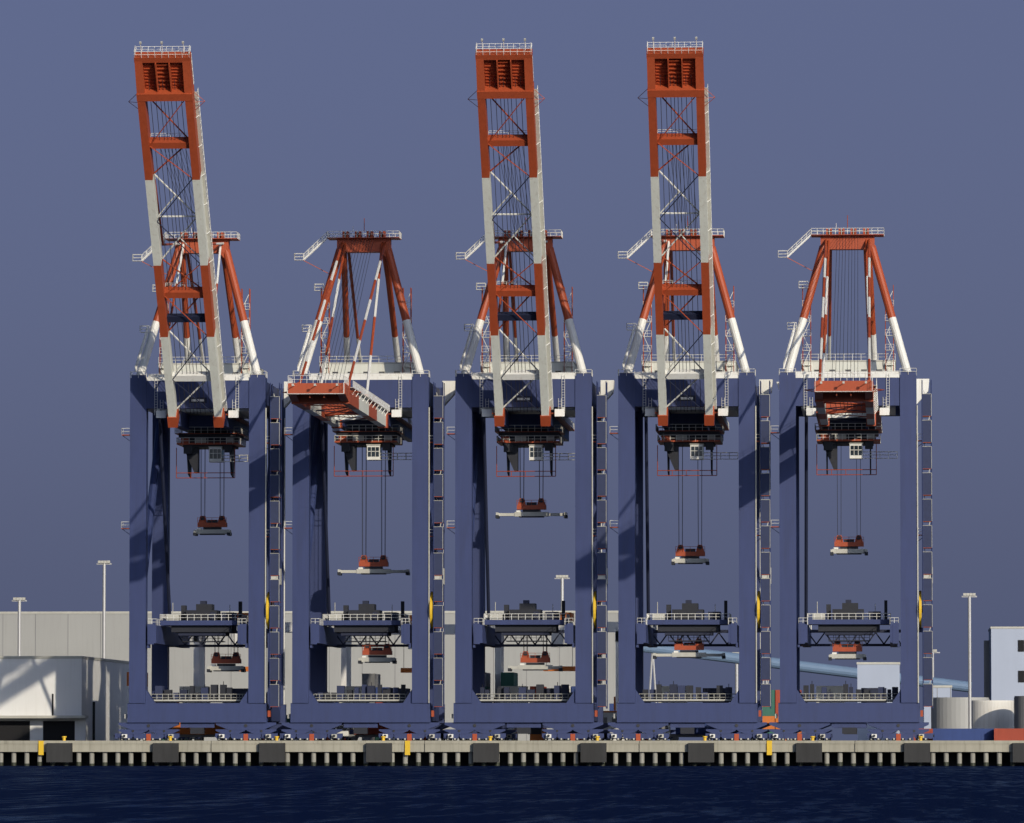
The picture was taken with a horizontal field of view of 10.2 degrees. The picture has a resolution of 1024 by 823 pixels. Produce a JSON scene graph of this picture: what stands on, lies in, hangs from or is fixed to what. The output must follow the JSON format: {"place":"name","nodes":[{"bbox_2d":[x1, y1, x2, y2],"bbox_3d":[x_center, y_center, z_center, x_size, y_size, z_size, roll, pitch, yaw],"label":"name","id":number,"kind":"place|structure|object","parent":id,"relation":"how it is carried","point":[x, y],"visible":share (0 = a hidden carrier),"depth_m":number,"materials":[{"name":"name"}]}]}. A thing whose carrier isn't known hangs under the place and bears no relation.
{"place":"outdoors","nodes":[
{"label":"outdoors","id":0,"kind":"place"},
{"bbox_2d":[0,656,128,740],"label":"white building","id":1,"kind":"structure","parent":0,"point":[57,698],"depth_m":1073.34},
{"bbox_2d":[0,766,1023,822],"bbox_3d":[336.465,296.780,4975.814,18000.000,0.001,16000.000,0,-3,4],"label":"sea water","id":2,"kind":"structure","parent":0,"point":[511,794],"depth_m":375.01,"materials":[{"name":"blue liquid"}]},
{"bbox_2d":[0,736,1023,765],"bbox_3d":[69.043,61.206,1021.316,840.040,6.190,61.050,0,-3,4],"label":"quay wall","id":3,"kind":"structure","parent":0,"point":[490,752],"depth_m":998.34,"materials":[{"name":"concrete"}]},
{"bbox_2d":[114,41,297,740],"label":"gantry crane","id":4,"kind":"object","parent":3,"relation":"on","point":[217,407],"visible":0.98,"depth_m":1005.26,"materials":[{"name":"blue metal"}]},
{"bbox_2d":[280,218,454,740],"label":"gantry crane","id":5,"kind":"object","parent":3,"relation":"on","point":[369,405],"visible":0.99,"depth_m":1004.41,"materials":[{"name":"blue metal"}]},
{"bbox_2d":[444,38,614,740],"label":"gantry crane","id":6,"kind":"object","parent":3,"relation":"on","point":[532,406],"visible":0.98,"depth_m":1001.20,"materials":[{"name":"blue metal"}]},
{"bbox_2d":[607,37,772,740],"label":"gantry crane","id":7,"kind":"object","parent":3,"relation":"on","point":[693,404],"visible":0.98,"depth_m":999.05,"materials":[{"name":"blue metal"}]},
{"bbox_2d":[767,215,933,740],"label":"gantry crane","id":8,"kind":"object","parent":3,"relation":"on","point":[847,402],"visible":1,"depth_m":998.12,"materials":[{"name":"blue metal"}]},
{"bbox_2d":[0,0,1023,740],"label":"sky","id":9,"kind":"structure","parent":0,"point":[904,119],"materials":[{"name":"blue"}]},
{"bbox_2d":[857,662,899,740],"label":"grey shed","id":10,"kind":"structure","parent":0,"point":[886,675],"depth_m":1341.86,"materials":[{"name":"grey metal"}]},
{"bbox_2d":[923,685,951,728],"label":"shed","id":11,"kind":"structure","parent":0,"point":[942,690],"depth_m":1290.84,"materials":[{"name":"white metal"}]},
{"bbox_2d":[984,627,1023,699],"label":"blue grey building","id":12,"kind":"structure","parent":0,"point":[1003,663],"depth_m":1489.50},
{"label":"terminal ground","id":13,"kind":"structure","parent":0,"visible":0},
{"bbox_2d":[12,597,26,655],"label":"light mast","id":14,"kind":"object","parent":13,"relation":"on","point":[19,599],"visible":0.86,"depth_m":1265.42,"materials":[{"name":"grey metal"}]},
{"bbox_2d":[97,561,111,657],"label":"light mast","id":15,"kind":"object","parent":13,"relation":"on","point":[104,563],"visible":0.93,"depth_m":1234.24,"materials":[{"name":"grey metal"}]},
{"bbox_2d":[0,611,617,740],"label":"warehouse","id":16,"kind":"structure","parent":13,"relation":"on","point":[79,633],"depth_m":1301.91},
{"bbox_2d":[126,612,741,740],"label":"warehouse","id":17,"kind":"structure","parent":13,"relation":"on","point":[502,678],"depth_m":1086.70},
{"bbox_2d":[555,575,569,610],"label":"light mast","id":18,"kind":"object","parent":13,"relation":"on","point":[562,577],"visible":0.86,"depth_m":1327.81,"materials":[{"name":"grey metal"}]},
{"bbox_2d":[280,690,1023,740],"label":"containers","id":19,"kind":"object","parent":13,"relation":"on","point":[1005,734],"visible":0.44,"depth_m":1105.89,"materials":[{"name":"metal"}]},
{"bbox_2d":[732,652,738,694],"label":"light mast","id":20,"kind":"object","parent":13,"relation":"on","point":[736,678],"visible":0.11,"depth_m":1443.68,"materials":[{"name":"grey metal"}]},
{"bbox_2d":[643,643,971,740],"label":"conveyor gallery","id":21,"kind":"object","parent":13,"relation":"on","point":[842,671],"visible":0.15,"depth_m":1391.98,"materials":[{"name":"blue metal"}]},
{"bbox_2d":[931,649,939,676],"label":"light mast","id":22,"kind":"object","parent":13,"relation":"on","point":[934,650],"visible":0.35,"depth_m":1490.39,"materials":[{"name":"grey metal"}]},
{"bbox_2d":[962,593,976,728],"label":"light mast","id":23,"kind":"object","parent":13,"relation":"on","point":[969,595],"visible":0.93,"depth_m":1141.26,"materials":[{"name":"grey metal"}]},
{"bbox_2d":[931,696,1023,728],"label":"storage tanks","id":24,"kind":"object","parent":13,"relation":"on","point":[952,713],"visible":0.71,"depth_m":1207.28,"materials":[{"name":"white metal"}]}
]}

